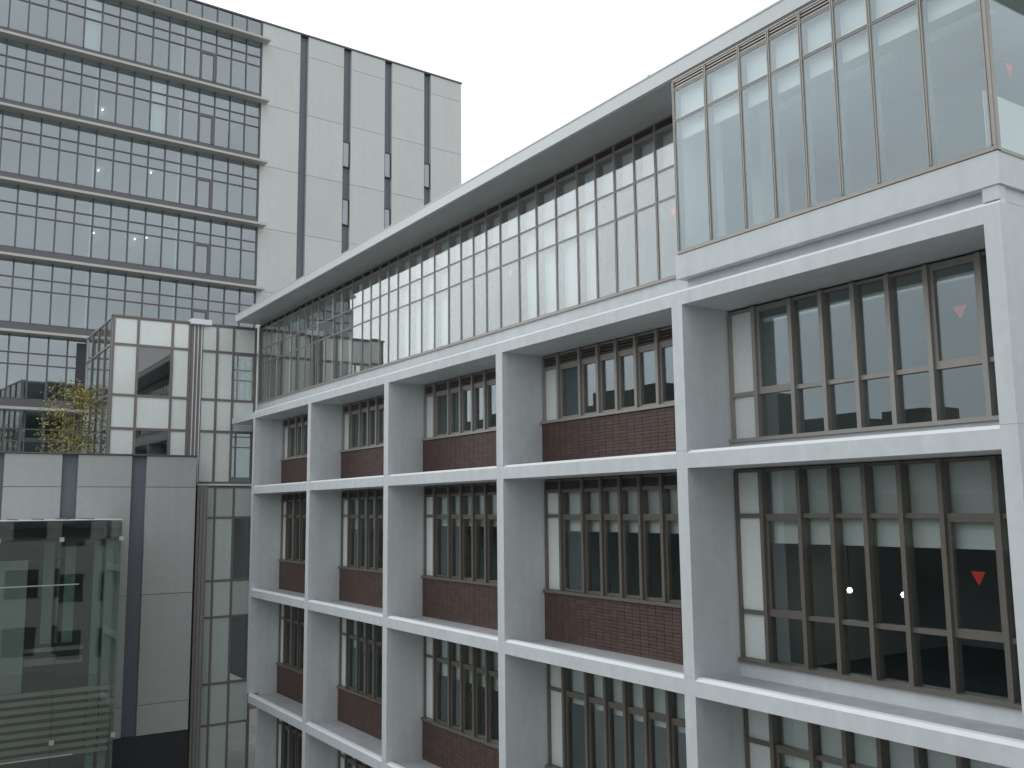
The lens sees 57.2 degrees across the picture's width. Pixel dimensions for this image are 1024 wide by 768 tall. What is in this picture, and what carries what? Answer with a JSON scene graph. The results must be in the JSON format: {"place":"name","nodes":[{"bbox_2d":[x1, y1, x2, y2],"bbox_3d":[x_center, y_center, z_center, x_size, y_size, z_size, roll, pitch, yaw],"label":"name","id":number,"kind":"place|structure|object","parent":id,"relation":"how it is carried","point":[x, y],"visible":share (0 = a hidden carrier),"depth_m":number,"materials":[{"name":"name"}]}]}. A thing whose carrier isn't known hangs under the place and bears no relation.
{"place":"outdoors","nodes":[
{"label":"outdoors","id":0,"kind":"place"},
{"bbox_2d":[0,451,197,767],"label":"clad block","id":1,"kind":"structure","parent":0,"point":[149,499],"depth_m":36.32,"materials":[{"name":"metal"}]},
{"bbox_2d":[22,378,105,452],"bbox_3d":[-18.261,1.966,39.055,3.301,4.449,3.146,0,-8,-2],"label":"young tree","id":2,"kind":"object","parent":1,"relation":"on","point":[81,396],"visible":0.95,"depth_m":39.03,"materials":[{"name":"green plant"}]},
{"bbox_2d":[0,0,461,708],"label":"tower block","id":3,"kind":"structure","parent":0,"point":[272,158],"depth_m":56.73,"materials":[{"name":"stone"}]},
{"bbox_2d":[342,199,348,225],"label":"stripe window","id":4,"kind":"structure","parent":3,"relation":"in","point":[345,203],"depth_m":61.35,"materials":[{"name":"grey glass"}]},
{"bbox_2d":[343,141,349,168],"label":"stripe window","id":5,"kind":"structure","parent":3,"relation":"in","point":[346,145],"depth_m":61.88,"materials":[{"name":"grey glass"}]},
{"bbox_2d":[384,152,390,178],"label":"stripe window","id":6,"kind":"structure","parent":3,"relation":"in","point":[387,156],"depth_m":63.67,"materials":[{"name":"grey glass"}]},
{"bbox_2d":[384,208,390,228],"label":"stripe window","id":7,"kind":"structure","parent":3,"relation":"in","point":[387,212],"depth_m":63.21,"materials":[{"name":"grey glass"}]},
{"bbox_2d":[424,163,429,188],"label":"stripe window","id":8,"kind":"structure","parent":3,"relation":"in","point":[426,166],"depth_m":65.52,"materials":[{"name":"grey glass"}]},
{"bbox_2d":[227,708,256,767],"bbox_3d":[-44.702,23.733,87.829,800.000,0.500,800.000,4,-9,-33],"label":"ground","id":9,"kind":"structure","parent":0,"point":[236,744],"depth_m":45.98,"materials":[{"name":"grey concrete"}]},
{"bbox_2d":[0,518,123,767],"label":"glass enclosure","id":10,"kind":"object","parent":9,"relation":"on","point":[50,593],"visible":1,"depth_m":33.43,"materials":[{"name":"green glass"}]},
{"bbox_2d":[81,314,257,767],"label":"glazed link","id":11,"kind":"object","parent":9,"relation":"on","point":[170,387],"visible":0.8,"depth_m":39.22,"materials":[{"name":"grey glass"}]},
{"bbox_2d":[232,0,1023,767],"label":"academic building","id":12,"kind":"structure","parent":9,"relation":"on","point":[642,422],"depth_m":19.49,"materials":[{"name":"white paint"}]},
{"bbox_2d":[276,718,301,767],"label":"window","id":13,"kind":"structure","parent":12,"relation":"in","point":[295,734],"depth_m":35.45,"materials":[{"name":"brown metal"}]},
{"bbox_2d":[276,603,303,673],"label":"window","id":14,"kind":"structure","parent":12,"relation":"in","point":[296,664],"depth_m":35.96,"materials":[{"name":"brown metal"}]},
{"bbox_2d":[278,493,306,563],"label":"window","id":15,"kind":"structure","parent":12,"relation":"in","point":[299,500],"depth_m":36.51,"materials":[{"name":"brown metal"}]},
{"bbox_2d":[280,414,307,460],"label":"window","id":16,"kind":"structure","parent":12,"relation":"in","point":[300,423],"depth_m":36.91,"materials":[{"name":"brown metal"}]},
{"bbox_2d":[338,750,372,767],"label":"window","id":17,"kind":"structure","parent":12,"relation":"in","point":[344,761],"depth_m":31.08,"materials":[{"name":"brown metal"}]},
{"bbox_2d":[337,617,381,704],"bbox_3d":[-4.246,8.668,29.776,0.320,2.640,5.813,4,-9,-33],"label":"window","id":18,"kind":"structure","parent":12,"relation":"in","point":[367,637],"depth_m":30.79,"materials":[{"name":"brown metal"}]},
{"bbox_2d":[338,489,382,572],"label":"window","id":19,"kind":"structure","parent":12,"relation":"in","point":[368,515],"depth_m":31.34,"materials":[{"name":"brown metal"}]},
{"bbox_2d":[340,396,383,451],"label":"window","id":20,"kind":"structure","parent":12,"relation":"in","point":[376,404],"depth_m":31.80,"materials":[{"name":"brown metal"}]},
{"bbox_2d":[421,369,495,440],"bbox_3d":[-0.981,0.538,25.665,0.270,1.655,5.868,4,-9,-33],"label":"window","id":21,"kind":"structure","parent":12,"relation":"in","point":[433,392],"depth_m":26.29,"materials":[{"name":"brown metal"}]},
{"bbox_2d":[421,483,497,586],"bbox_3d":[-0.923,4.007,25.218,0.320,2.640,5.868,4,-9,-33],"label":"window","id":22,"kind":"structure","parent":12,"relation":"in","point":[473,505],"depth_m":25.88,"materials":[{"name":"brown metal"}]},
{"bbox_2d":[421,636,498,749],"bbox_3d":[-0.880,7.957,24.694,0.320,2.640,5.868,4,-9,-33],"label":"window","id":23,"kind":"structure","parent":12,"relation":"in","point":[478,667],"depth_m":25.36,"materials":[{"name":"brown metal"}]},
{"bbox_2d":[540,326,674,423],"bbox_3d":[2.396,-0.175,20.565,0.270,1.655,5.868,4,-9,-33],"label":"window","id":24,"kind":"structure","parent":12,"relation":"in","point":[554,366],"depth_m":21.05,"materials":[{"name":"brown metal"}]},
{"bbox_2d":[543,473,681,607],"bbox_3d":[2.454,3.293,20.119,0.320,2.640,5.868,4,-9,-33],"label":"window","id":25,"kind":"structure","parent":12,"relation":"in","point":[643,505],"depth_m":20.56,"materials":[{"name":"brown metal"}]},
{"bbox_2d":[545,664,685,767],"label":"window","id":26,"kind":"structure","parent":12,"relation":"in","point":[652,706],"depth_m":20.21,"materials":[{"name":"brown metal"}]},
{"bbox_2d":[847,545,852,592],"bbox_3d":[6.463,2.846,18.167,0.040,2.322,0.095,4,-9,-33],"label":"pendant lamp","id":27,"kind":"object","parent":12,"relation":"hanging from","point":[849,591],"visible":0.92,"depth_m":18.06,"materials":[{"name":"white"}]},
{"bbox_2d":[727,251,998,442],"bbox_3d":[5.786,-0.451,15.478,0.360,2.490,5.778,4,-9,-33],"label":"window","id":28,"kind":"structure","parent":12,"relation":"in","point":[748,390],"depth_m":15.54,"materials":[{"name":"brown metal"}]},
{"bbox_2d":[743,708,1009,767],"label":"window","id":29,"kind":"structure","parent":12,"relation":"in","point":[806,744],"depth_m":15.70,"materials":[{"name":"grey glass"}]},
{"bbox_2d":[734,456,1021,709],"bbox_3d":[5.807,3.000,15.009,0.320,3.465,5.778,4,-9,-33],"label":"window","id":30,"kind":"structure","parent":12,"relation":"in","point":[950,505],"depth_m":15.06,"materials":[{"name":"brown metal"}]},
{"bbox_2d":[198,0,778,183],"label":"sky","id":31,"kind":"structure","parent":0,"point":[526,69],"materials":[{"name":"white"}]}
]}

